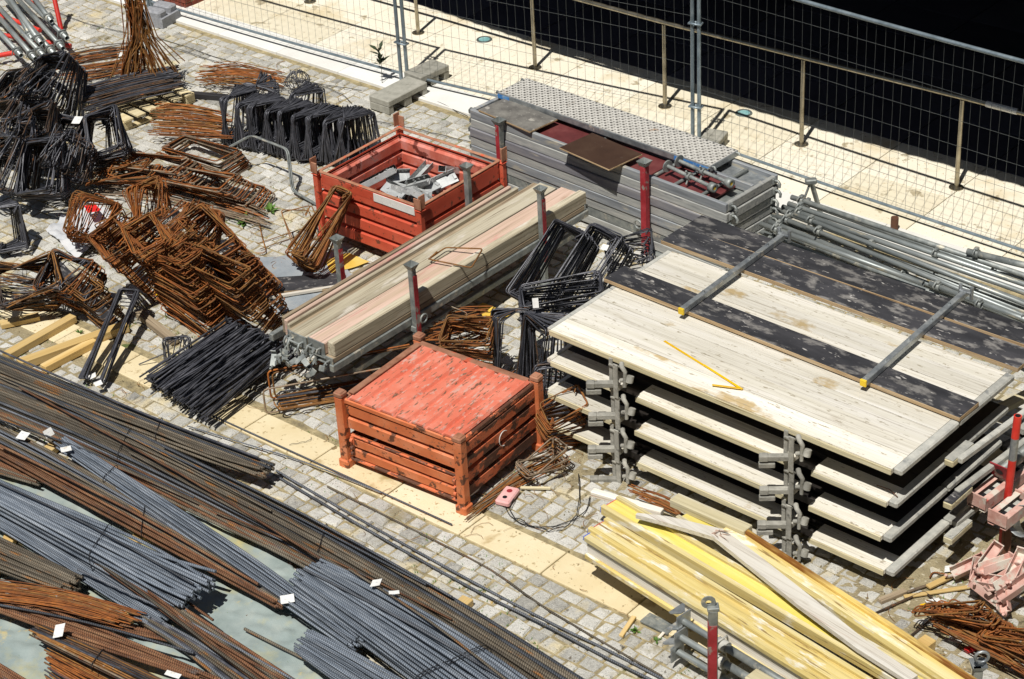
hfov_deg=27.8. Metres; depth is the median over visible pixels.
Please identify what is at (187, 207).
stirrup bundle
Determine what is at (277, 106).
stirrup bundle
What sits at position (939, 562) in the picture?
sand drift
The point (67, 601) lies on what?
rebar bundle
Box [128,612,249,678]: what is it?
rebar bundle
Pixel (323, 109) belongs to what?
stirrup bundle
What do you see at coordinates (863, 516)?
platform table
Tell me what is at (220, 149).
stirrup bundle
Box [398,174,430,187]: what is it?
metal bracket
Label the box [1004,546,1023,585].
pink clamp
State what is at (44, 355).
timber beam
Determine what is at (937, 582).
wood strip
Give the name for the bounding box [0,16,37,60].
steel prop
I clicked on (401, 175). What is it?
metal bracket
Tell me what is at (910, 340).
steel bar
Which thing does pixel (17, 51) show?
steel prop
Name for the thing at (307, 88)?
stirrup bundle
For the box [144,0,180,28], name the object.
ballast block
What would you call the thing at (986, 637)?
stirrup bundle
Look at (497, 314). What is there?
stirrup bundle
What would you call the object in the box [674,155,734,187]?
base jack
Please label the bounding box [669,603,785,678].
steel prop
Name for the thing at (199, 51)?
wire loop
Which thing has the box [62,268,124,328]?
stirrup bundle
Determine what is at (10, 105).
stirrup bundle
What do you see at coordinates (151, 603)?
rebar
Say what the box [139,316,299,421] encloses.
hook bar bundle
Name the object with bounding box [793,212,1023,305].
scaffold tube
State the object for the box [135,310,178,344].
timber beam
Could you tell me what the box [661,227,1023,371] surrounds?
black board
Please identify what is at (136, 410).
rebar
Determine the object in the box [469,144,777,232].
scaffold platform
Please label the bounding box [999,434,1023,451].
timber end
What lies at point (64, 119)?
stirrup bundle
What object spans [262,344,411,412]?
bar group
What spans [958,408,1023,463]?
steel strut
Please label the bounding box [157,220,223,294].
stirrup bundle
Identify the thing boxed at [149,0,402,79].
site fence
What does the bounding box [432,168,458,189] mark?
metal bracket
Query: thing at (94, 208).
red cloth
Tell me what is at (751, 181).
scaffold platform
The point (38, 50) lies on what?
steel prop
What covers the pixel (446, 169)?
metal bracket
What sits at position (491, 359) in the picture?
joint grass
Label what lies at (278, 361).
end bracket
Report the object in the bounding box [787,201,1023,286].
scaffold tube
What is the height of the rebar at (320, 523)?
0.024 m
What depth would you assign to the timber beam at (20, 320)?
19.16 m
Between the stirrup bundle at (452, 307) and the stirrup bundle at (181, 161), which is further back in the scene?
the stirrup bundle at (181, 161)
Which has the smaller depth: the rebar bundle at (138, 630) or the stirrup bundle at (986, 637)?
the stirrup bundle at (986, 637)
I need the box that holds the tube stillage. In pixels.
[0,0,71,57]
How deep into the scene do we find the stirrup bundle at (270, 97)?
21.96 m
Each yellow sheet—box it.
[327,253,368,272]
[478,303,508,319]
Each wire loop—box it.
[45,7,361,90]
[169,46,351,103]
[377,121,469,141]
[505,496,590,527]
[509,473,579,531]
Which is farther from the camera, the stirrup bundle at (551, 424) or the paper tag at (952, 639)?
the stirrup bundle at (551, 424)
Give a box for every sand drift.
[0,317,115,382]
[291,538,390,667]
[547,437,648,536]
[801,511,1023,678]
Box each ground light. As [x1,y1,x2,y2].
[476,36,491,42]
[735,109,752,116]
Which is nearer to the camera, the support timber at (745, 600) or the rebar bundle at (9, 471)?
the support timber at (745, 600)
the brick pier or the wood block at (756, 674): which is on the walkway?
the brick pier
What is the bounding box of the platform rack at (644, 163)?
[491,116,662,256]
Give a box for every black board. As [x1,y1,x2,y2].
[275,274,345,292]
[604,266,978,421]
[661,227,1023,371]
[684,215,1023,346]
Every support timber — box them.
[730,591,758,608]
[868,634,935,678]
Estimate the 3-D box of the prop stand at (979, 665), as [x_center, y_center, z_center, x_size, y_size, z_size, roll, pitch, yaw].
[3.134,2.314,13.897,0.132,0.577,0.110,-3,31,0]
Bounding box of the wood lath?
[267,285,332,299]
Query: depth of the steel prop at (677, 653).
14.49 m
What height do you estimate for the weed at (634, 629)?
0.049 m
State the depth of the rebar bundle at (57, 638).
14.71 m
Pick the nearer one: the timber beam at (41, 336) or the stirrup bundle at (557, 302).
the stirrup bundle at (557, 302)
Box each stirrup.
[428,247,482,267]
[876,591,941,635]
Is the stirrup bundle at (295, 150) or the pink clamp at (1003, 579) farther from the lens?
the stirrup bundle at (295, 150)
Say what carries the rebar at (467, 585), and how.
on the cobbles
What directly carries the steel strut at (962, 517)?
on the spacer timber at (953, 535)
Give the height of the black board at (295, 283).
0.030 m
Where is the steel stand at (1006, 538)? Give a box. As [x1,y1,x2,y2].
[1000,526,1012,554]
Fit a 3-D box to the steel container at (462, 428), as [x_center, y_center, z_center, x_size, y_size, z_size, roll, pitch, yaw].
[-0.577,0.655,16.813,1.313,0.733,1.136,19,38,32]
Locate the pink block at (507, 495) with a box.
[495,486,519,506]
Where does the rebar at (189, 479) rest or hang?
on the rebar bundle at (521, 656)
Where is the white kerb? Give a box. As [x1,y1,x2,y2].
[107,0,1023,288]
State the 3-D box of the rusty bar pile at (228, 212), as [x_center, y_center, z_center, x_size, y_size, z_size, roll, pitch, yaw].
[-3.399,-1.504,21.153,2.489,0.038,0.788,13,35,25]
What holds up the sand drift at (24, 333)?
on the cobbles
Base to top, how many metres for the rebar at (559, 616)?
0.018 m
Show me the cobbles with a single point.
(108, 20)
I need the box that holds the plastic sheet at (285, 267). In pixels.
[258,252,351,313]
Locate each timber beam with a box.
[0,312,39,328]
[0,534,16,574]
[2,314,76,358]
[16,321,129,366]
[40,338,95,372]
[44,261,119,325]
[44,440,61,452]
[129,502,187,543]
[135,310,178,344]
[458,595,473,606]
[980,447,1002,465]
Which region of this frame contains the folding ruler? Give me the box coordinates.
[664,340,742,389]
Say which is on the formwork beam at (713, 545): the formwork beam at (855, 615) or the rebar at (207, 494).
the formwork beam at (855, 615)
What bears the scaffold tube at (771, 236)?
on the scaffold platform at (622, 215)
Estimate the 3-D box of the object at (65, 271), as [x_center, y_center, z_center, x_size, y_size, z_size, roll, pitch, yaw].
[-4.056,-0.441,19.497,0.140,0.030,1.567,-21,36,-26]
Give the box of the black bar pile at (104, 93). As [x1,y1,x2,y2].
[72,65,187,112]
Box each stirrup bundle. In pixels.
[0,66,55,130]
[0,98,30,156]
[0,101,41,172]
[0,131,46,197]
[0,199,30,253]
[0,250,65,311]
[10,56,73,125]
[14,136,71,200]
[15,99,62,156]
[17,50,87,126]
[32,248,106,313]
[36,123,98,189]
[52,113,93,169]
[62,190,122,244]
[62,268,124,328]
[72,104,132,166]
[85,158,180,195]
[86,218,168,301]
[94,209,161,267]
[106,151,227,198]
[121,212,205,304]
[122,175,171,224]
[144,237,232,326]
[144,263,225,336]
[157,198,224,249]
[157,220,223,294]
[159,164,275,210]
[161,134,250,178]
[162,334,191,362]
[168,241,282,343]
[178,203,282,299]
[216,247,288,328]
[219,84,263,145]
[232,91,277,149]
[240,70,279,113]
[246,92,290,151]
[260,97,305,155]
[274,97,321,159]
[281,205,323,249]
[285,185,351,272]
[288,80,326,125]
[288,102,335,160]
[303,102,352,163]
[318,106,367,164]
[333,104,380,164]
[426,304,467,342]
[438,314,500,364]
[490,303,539,376]
[505,219,599,320]
[515,436,569,479]
[516,298,568,397]
[518,270,603,328]
[532,361,567,419]
[533,385,588,445]
[547,223,635,312]
[604,228,655,273]
[911,599,1023,659]
[976,622,1023,676]
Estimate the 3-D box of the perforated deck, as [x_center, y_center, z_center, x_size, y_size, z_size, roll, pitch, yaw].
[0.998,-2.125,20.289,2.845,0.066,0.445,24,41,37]
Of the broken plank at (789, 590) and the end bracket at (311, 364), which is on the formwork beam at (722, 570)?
the broken plank at (789, 590)
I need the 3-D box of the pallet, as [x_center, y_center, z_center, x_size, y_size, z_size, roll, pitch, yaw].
[-4.229,-2.682,23.170,0.983,0.131,0.980,-29,40,-36]
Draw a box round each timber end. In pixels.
[590,488,663,514]
[998,390,1023,411]
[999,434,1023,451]
[1020,421,1023,434]
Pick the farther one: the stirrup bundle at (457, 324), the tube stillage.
the tube stillage
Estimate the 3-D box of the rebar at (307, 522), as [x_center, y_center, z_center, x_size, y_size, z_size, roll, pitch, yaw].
[-2.330,1.127,16.492,4.451,0.020,0.063,21,39,34]
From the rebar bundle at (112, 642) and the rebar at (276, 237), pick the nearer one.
the rebar bundle at (112, 642)
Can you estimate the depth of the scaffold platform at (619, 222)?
20.00 m
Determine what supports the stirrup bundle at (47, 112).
on the cobbles
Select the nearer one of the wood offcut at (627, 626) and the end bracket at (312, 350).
the wood offcut at (627, 626)
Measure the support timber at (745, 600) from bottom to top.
0.240 m
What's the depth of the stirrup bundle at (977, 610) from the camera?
14.52 m
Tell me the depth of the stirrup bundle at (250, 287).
18.35 m
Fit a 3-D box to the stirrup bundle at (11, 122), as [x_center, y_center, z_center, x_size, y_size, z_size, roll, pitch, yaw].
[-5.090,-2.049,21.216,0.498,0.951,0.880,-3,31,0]
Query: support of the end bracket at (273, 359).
attached to the plank rack at (412, 323)
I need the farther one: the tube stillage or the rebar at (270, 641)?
the tube stillage
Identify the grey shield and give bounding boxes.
[1009,505,1023,536]
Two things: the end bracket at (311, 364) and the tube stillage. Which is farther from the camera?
the tube stillage
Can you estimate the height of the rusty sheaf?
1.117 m
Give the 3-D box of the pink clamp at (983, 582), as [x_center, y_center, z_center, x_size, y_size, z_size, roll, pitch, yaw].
[3.466,1.746,14.896,0.328,0.090,0.090,5,49,45]
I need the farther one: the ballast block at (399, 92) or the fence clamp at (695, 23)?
the ballast block at (399, 92)
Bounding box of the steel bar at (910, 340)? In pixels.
[860,283,973,386]
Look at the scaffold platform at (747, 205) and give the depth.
19.43 m
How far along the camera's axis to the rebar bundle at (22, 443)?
16.37 m
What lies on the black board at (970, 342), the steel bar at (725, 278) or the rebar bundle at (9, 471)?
the steel bar at (725, 278)
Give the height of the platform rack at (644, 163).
0.990 m
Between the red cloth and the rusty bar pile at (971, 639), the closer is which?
the rusty bar pile at (971, 639)
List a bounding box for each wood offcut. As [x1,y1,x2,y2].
[619,615,635,637]
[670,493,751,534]
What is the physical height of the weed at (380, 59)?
0.514 m
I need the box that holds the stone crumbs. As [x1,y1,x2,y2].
[9,60,1023,678]
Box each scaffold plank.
[282,185,503,332]
[283,182,538,346]
[284,186,510,334]
[284,343,302,354]
[286,182,556,354]
[287,187,517,328]
[300,348,317,361]
[305,186,576,360]
[314,204,587,368]
[327,190,585,355]
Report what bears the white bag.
on the cobbles
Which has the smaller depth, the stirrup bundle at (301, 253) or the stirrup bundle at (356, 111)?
the stirrup bundle at (301, 253)
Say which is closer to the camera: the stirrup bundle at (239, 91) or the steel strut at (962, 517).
the steel strut at (962, 517)
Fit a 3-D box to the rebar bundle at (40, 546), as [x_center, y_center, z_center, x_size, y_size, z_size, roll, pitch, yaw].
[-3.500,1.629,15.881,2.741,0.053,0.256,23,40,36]
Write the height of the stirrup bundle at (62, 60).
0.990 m
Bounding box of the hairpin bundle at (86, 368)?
[78,288,139,386]
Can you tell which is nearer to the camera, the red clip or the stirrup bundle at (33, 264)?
the red clip
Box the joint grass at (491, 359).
[7,19,1015,673]
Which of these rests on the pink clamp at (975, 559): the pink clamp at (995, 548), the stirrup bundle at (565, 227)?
the pink clamp at (995, 548)
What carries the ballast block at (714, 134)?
on the walkway
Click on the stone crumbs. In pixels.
(581, 526)
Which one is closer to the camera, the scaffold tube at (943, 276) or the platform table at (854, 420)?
the platform table at (854, 420)
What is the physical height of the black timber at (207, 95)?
0.060 m
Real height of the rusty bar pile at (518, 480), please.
0.028 m
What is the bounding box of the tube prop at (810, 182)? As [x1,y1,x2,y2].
[804,177,821,211]
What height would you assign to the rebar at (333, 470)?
0.028 m
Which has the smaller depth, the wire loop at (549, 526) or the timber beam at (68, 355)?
the wire loop at (549, 526)
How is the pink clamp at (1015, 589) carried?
on the pink clamp at (1004, 609)
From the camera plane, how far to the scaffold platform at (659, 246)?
19.89 m
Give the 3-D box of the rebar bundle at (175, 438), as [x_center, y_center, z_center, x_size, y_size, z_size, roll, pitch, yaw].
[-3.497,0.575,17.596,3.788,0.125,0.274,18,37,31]
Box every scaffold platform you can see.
[468,96,780,213]
[468,125,778,225]
[469,117,781,222]
[469,135,778,228]
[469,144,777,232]
[470,153,774,235]
[507,174,772,267]
[507,182,730,270]
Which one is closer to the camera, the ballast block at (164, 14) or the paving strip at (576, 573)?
the paving strip at (576, 573)
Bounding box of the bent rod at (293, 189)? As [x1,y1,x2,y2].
[229,135,315,204]
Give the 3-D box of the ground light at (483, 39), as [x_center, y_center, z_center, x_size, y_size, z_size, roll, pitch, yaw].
[-0.326,-3.523,24.258,0.190,0.008,0.190,-3,31,0]
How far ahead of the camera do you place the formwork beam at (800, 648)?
14.50 m
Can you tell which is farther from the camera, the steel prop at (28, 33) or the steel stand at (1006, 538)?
the steel prop at (28, 33)
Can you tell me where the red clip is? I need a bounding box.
[964,646,976,653]
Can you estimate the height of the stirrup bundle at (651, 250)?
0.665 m
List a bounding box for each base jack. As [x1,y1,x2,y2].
[663,160,717,192]
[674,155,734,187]
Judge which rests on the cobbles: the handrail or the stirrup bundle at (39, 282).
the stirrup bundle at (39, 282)
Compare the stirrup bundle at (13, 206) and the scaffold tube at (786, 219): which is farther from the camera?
the stirrup bundle at (13, 206)
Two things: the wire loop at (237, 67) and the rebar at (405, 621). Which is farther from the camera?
the wire loop at (237, 67)
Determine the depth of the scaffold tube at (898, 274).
18.54 m
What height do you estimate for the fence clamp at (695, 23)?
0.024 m
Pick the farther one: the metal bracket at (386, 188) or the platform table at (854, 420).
the metal bracket at (386, 188)
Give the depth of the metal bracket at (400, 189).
19.94 m
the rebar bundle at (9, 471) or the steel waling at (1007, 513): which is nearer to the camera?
the steel waling at (1007, 513)
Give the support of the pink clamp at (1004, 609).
on the pink clamp at (979, 589)
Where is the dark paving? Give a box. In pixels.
[404,0,1023,177]
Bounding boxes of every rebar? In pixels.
[0,350,258,458]
[0,377,271,511]
[0,419,193,498]
[0,444,258,585]
[0,482,193,584]
[0,604,194,653]
[19,387,322,558]
[38,393,426,584]
[77,568,293,678]
[128,451,515,669]
[161,444,452,597]
[187,425,380,492]
[187,601,213,620]
[213,415,451,524]
[213,509,452,619]
[244,627,306,661]
[256,223,265,253]
[257,227,306,248]
[273,473,651,678]
[276,470,664,678]
[303,568,501,678]
[327,486,661,676]
[348,568,506,678]
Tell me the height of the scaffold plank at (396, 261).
0.150 m
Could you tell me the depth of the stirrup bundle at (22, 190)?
20.77 m
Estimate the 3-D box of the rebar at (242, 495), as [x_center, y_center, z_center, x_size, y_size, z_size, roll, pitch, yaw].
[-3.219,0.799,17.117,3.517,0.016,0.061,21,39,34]
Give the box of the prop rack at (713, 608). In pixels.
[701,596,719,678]
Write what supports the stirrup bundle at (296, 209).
on the cobbles
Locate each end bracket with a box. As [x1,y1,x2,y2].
[269,350,276,368]
[274,355,280,364]
[282,343,288,362]
[286,356,299,367]
[288,349,306,364]
[296,351,310,369]
[303,368,316,378]
[304,351,314,369]
[311,347,330,358]
[318,363,327,371]
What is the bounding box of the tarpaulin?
[0,460,331,678]
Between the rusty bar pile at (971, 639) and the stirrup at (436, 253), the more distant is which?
the stirrup at (436, 253)
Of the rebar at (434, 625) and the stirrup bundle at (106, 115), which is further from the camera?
the stirrup bundle at (106, 115)
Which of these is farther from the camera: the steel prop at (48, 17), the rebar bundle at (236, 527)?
the steel prop at (48, 17)
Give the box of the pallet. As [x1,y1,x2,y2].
[74,71,194,130]
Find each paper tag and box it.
[944,565,951,571]
[948,636,962,643]
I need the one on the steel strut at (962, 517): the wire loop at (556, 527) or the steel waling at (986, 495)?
the steel waling at (986, 495)
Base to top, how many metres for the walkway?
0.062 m
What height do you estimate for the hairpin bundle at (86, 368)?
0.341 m
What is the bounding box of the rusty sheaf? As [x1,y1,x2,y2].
[110,0,184,77]
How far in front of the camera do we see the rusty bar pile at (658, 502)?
15.98 m
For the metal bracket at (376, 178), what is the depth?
20.09 m
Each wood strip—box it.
[520,486,550,489]
[878,588,906,603]
[903,585,970,597]
[926,573,953,588]
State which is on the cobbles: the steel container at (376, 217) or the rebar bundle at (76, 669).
the steel container at (376, 217)
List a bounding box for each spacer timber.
[943,485,972,509]
[943,519,971,544]
[944,440,973,466]
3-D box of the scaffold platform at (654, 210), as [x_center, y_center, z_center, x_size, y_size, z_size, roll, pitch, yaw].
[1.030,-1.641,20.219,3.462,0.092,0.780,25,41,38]
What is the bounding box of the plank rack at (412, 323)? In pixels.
[269,162,588,372]
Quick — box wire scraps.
[114,61,1004,668]
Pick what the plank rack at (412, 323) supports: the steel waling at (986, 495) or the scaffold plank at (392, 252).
the scaffold plank at (392, 252)
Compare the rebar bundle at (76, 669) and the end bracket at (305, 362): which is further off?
the end bracket at (305, 362)
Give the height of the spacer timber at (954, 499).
0.062 m
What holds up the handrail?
on the walkway
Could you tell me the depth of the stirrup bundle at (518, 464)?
16.60 m
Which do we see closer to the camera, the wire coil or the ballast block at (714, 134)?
the ballast block at (714, 134)
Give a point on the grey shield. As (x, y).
(1017, 530)
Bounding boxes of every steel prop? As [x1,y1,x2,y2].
[0,6,45,55]
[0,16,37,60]
[0,30,23,57]
[4,0,55,52]
[8,0,43,45]
[11,5,34,40]
[16,0,65,50]
[24,0,69,40]
[33,0,53,23]
[663,635,732,678]
[666,622,749,678]
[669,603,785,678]
[990,446,1023,479]
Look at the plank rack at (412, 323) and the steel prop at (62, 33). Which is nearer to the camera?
the plank rack at (412, 323)
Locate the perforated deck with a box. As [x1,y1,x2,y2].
[496,78,740,171]
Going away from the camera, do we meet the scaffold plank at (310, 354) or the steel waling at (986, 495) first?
the steel waling at (986, 495)
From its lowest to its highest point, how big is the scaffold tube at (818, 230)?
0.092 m
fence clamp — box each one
[394,40,408,45]
[688,21,703,25]
[688,104,703,109]
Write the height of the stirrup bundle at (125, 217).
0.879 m
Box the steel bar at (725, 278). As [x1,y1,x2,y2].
[678,227,790,314]
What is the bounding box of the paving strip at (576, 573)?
[0,293,723,654]
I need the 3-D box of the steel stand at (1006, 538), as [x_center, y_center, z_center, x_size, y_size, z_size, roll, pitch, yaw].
[3.678,1.464,15.365,0.060,0.440,0.060,-3,31,0]
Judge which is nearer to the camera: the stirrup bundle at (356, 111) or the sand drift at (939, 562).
the sand drift at (939, 562)
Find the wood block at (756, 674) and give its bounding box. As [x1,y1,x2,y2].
[745,669,773,678]
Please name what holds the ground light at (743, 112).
on the walkway
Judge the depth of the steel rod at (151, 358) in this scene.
18.42 m
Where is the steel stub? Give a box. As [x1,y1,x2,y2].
[890,216,898,229]
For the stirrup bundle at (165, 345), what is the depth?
18.32 m
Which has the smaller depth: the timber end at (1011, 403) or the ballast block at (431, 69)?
the timber end at (1011, 403)
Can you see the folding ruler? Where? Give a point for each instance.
(709, 368)
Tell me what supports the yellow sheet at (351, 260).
on the plastic sheet at (285, 267)
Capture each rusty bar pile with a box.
[0,261,58,309]
[55,42,146,82]
[83,166,269,225]
[147,100,233,138]
[195,61,286,88]
[423,306,504,351]
[464,446,569,519]
[628,484,684,515]
[926,600,1023,674]
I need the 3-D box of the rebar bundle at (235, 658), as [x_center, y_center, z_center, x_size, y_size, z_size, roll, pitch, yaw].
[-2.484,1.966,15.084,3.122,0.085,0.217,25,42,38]
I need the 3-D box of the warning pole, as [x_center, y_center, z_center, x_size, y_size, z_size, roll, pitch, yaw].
[3.679,1.064,15.288,0.090,1.203,0.058,-3,31,0]
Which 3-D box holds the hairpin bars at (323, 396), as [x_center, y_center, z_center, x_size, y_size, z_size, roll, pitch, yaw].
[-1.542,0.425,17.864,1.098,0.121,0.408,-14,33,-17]
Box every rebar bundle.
[0,354,275,479]
[0,379,583,678]
[0,409,315,567]
[0,425,294,609]
[0,461,41,485]
[0,479,216,610]
[0,515,172,622]
[0,537,83,593]
[0,579,146,627]
[0,596,220,678]
[0,663,25,678]
[28,623,181,678]
[42,605,167,641]
[44,647,114,678]
[53,436,363,650]
[88,559,294,678]
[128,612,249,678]
[288,558,527,678]
[294,629,401,678]
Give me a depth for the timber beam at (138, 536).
16.17 m
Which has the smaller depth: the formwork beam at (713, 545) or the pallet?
the formwork beam at (713, 545)
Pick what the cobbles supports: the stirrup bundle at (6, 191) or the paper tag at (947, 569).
the stirrup bundle at (6, 191)
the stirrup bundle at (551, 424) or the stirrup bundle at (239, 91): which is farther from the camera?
the stirrup bundle at (239, 91)
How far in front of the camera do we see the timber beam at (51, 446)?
17.30 m
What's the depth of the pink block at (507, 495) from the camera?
16.39 m
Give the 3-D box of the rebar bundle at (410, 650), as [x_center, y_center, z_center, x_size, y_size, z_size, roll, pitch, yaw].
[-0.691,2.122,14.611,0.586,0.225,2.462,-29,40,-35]
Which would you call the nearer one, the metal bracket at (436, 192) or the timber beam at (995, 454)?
the timber beam at (995, 454)
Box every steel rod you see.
[139,352,167,364]
[907,584,925,593]
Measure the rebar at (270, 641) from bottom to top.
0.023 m
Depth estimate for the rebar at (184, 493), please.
16.81 m
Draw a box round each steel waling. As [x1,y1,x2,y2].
[967,460,1023,512]
[987,484,1023,530]
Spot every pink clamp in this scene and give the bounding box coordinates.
[944,551,982,579]
[967,574,995,606]
[968,556,981,588]
[969,571,1011,590]
[973,539,1003,570]
[973,551,1013,574]
[983,562,1023,591]
[991,571,1023,604]
[994,590,1011,616]
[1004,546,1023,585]
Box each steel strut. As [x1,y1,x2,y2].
[952,506,979,526]
[954,437,1023,491]
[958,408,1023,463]
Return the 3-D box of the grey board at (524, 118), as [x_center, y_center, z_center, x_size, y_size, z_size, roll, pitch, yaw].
[0.056,-2.237,20.606,0.377,0.020,0.757,-28,39,-34]
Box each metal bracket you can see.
[359,164,396,186]
[380,178,405,198]
[386,169,409,181]
[391,182,431,196]
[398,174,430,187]
[403,194,415,199]
[404,160,433,184]
[408,186,432,201]
[416,177,441,193]
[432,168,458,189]
[432,187,444,194]
[438,165,460,173]
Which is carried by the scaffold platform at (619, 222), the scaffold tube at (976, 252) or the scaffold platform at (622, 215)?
the scaffold platform at (622, 215)
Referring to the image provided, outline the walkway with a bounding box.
[192,0,1023,260]
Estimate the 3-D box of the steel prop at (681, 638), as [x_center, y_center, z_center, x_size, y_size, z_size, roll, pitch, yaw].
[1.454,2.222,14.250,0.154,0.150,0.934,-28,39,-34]
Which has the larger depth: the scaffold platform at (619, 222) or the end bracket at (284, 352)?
the scaffold platform at (619, 222)
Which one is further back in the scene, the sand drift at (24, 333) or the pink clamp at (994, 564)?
the sand drift at (24, 333)
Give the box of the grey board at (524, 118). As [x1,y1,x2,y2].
[478,99,556,132]
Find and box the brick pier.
[161,0,203,7]
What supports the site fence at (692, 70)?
on the walkway
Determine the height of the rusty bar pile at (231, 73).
0.045 m
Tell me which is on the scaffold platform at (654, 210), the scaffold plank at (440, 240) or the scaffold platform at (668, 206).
the scaffold platform at (668, 206)
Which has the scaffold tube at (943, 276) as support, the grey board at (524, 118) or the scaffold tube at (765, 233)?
the scaffold tube at (765, 233)
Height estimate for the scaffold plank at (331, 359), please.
0.073 m
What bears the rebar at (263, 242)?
on the cobbles
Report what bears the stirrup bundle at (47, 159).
on the cobbles
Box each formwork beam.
[583,533,824,678]
[587,517,872,678]
[600,495,930,678]
[676,514,920,678]
[724,527,976,678]
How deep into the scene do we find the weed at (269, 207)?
20.86 m
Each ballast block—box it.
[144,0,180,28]
[369,76,426,114]
[404,59,448,85]
[701,128,727,144]
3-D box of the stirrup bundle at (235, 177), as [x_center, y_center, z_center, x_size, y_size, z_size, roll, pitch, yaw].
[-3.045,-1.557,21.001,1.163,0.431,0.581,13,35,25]
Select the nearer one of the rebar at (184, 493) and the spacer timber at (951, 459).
the spacer timber at (951, 459)
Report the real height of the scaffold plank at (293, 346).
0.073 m
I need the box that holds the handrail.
[304,0,1023,190]
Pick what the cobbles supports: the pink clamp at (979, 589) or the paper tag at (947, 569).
the pink clamp at (979, 589)
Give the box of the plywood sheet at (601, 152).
[559,133,641,170]
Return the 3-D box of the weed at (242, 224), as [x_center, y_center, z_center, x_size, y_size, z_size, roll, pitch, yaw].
[-2.660,-1.212,20.654,0.235,0.098,0.194,-22,36,-28]
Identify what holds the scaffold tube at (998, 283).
on the scaffold tube at (790, 211)
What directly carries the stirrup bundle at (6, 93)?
on the cobbles
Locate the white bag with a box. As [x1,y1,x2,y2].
[46,201,127,256]
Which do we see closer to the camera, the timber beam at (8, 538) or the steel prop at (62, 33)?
the timber beam at (8, 538)
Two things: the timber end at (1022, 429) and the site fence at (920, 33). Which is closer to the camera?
the timber end at (1022, 429)
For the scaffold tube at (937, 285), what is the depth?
17.79 m
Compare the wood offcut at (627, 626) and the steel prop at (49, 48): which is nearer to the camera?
the wood offcut at (627, 626)
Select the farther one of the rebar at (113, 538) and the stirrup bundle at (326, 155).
the stirrup bundle at (326, 155)
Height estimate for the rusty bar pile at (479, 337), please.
0.045 m
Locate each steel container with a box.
[309,111,507,252]
[333,331,547,515]
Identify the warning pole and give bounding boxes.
[998,414,1021,542]
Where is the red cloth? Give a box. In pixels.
[84,205,99,212]
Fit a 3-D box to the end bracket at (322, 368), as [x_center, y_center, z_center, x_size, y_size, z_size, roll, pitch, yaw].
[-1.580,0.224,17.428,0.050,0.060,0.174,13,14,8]
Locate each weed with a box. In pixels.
[236,211,254,226]
[263,202,279,213]
[370,40,389,74]
[629,626,640,632]
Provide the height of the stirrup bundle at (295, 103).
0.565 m
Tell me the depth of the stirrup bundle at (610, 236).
18.39 m
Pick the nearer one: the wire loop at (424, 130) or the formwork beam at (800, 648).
the formwork beam at (800, 648)
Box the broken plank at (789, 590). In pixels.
[636,513,917,678]
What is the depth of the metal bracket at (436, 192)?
20.12 m
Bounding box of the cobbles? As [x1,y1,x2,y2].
[0,0,1023,678]
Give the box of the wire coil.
[283,69,311,90]
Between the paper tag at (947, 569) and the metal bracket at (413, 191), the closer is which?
the paper tag at (947, 569)
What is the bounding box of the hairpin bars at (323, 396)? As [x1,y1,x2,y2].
[273,381,355,409]
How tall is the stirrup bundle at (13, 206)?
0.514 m
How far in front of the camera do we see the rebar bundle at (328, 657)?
14.54 m
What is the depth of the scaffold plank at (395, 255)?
18.58 m
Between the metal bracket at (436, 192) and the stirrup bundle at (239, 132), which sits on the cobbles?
the stirrup bundle at (239, 132)
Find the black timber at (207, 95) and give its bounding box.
[192,91,227,100]
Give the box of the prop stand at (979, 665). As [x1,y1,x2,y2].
[969,650,989,678]
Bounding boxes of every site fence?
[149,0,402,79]
[399,0,694,134]
[697,0,1023,251]
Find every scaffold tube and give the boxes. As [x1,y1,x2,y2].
[755,232,773,238]
[759,221,983,308]
[760,230,843,262]
[764,226,965,303]
[768,219,1023,322]
[771,212,1023,312]
[775,206,1023,300]
[781,204,1023,294]
[782,215,1023,307]
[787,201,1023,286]
[790,194,1023,277]
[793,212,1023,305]
[804,197,1023,280]
[806,225,1023,317]
[928,280,1023,321]
[966,246,1023,268]
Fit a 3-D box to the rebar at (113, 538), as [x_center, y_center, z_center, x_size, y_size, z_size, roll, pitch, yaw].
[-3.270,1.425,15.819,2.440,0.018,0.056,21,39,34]
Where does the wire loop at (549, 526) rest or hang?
on the cobbles
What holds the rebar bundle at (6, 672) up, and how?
on the tarpaulin
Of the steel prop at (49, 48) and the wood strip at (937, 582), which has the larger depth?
the steel prop at (49, 48)
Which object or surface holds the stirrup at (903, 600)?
on the sand drift at (939, 562)
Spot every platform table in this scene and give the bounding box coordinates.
[545,374,1001,542]
[547,343,1008,507]
[548,250,1013,475]
[554,408,992,576]
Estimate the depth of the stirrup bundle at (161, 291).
18.63 m
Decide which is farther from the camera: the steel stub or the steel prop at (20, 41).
the steel prop at (20, 41)
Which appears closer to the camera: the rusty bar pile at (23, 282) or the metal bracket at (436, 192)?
the rusty bar pile at (23, 282)
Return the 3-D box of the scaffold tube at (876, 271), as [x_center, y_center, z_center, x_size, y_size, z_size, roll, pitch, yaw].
[3.515,-0.490,18.322,0.116,0.095,3.318,-29,39,-35]

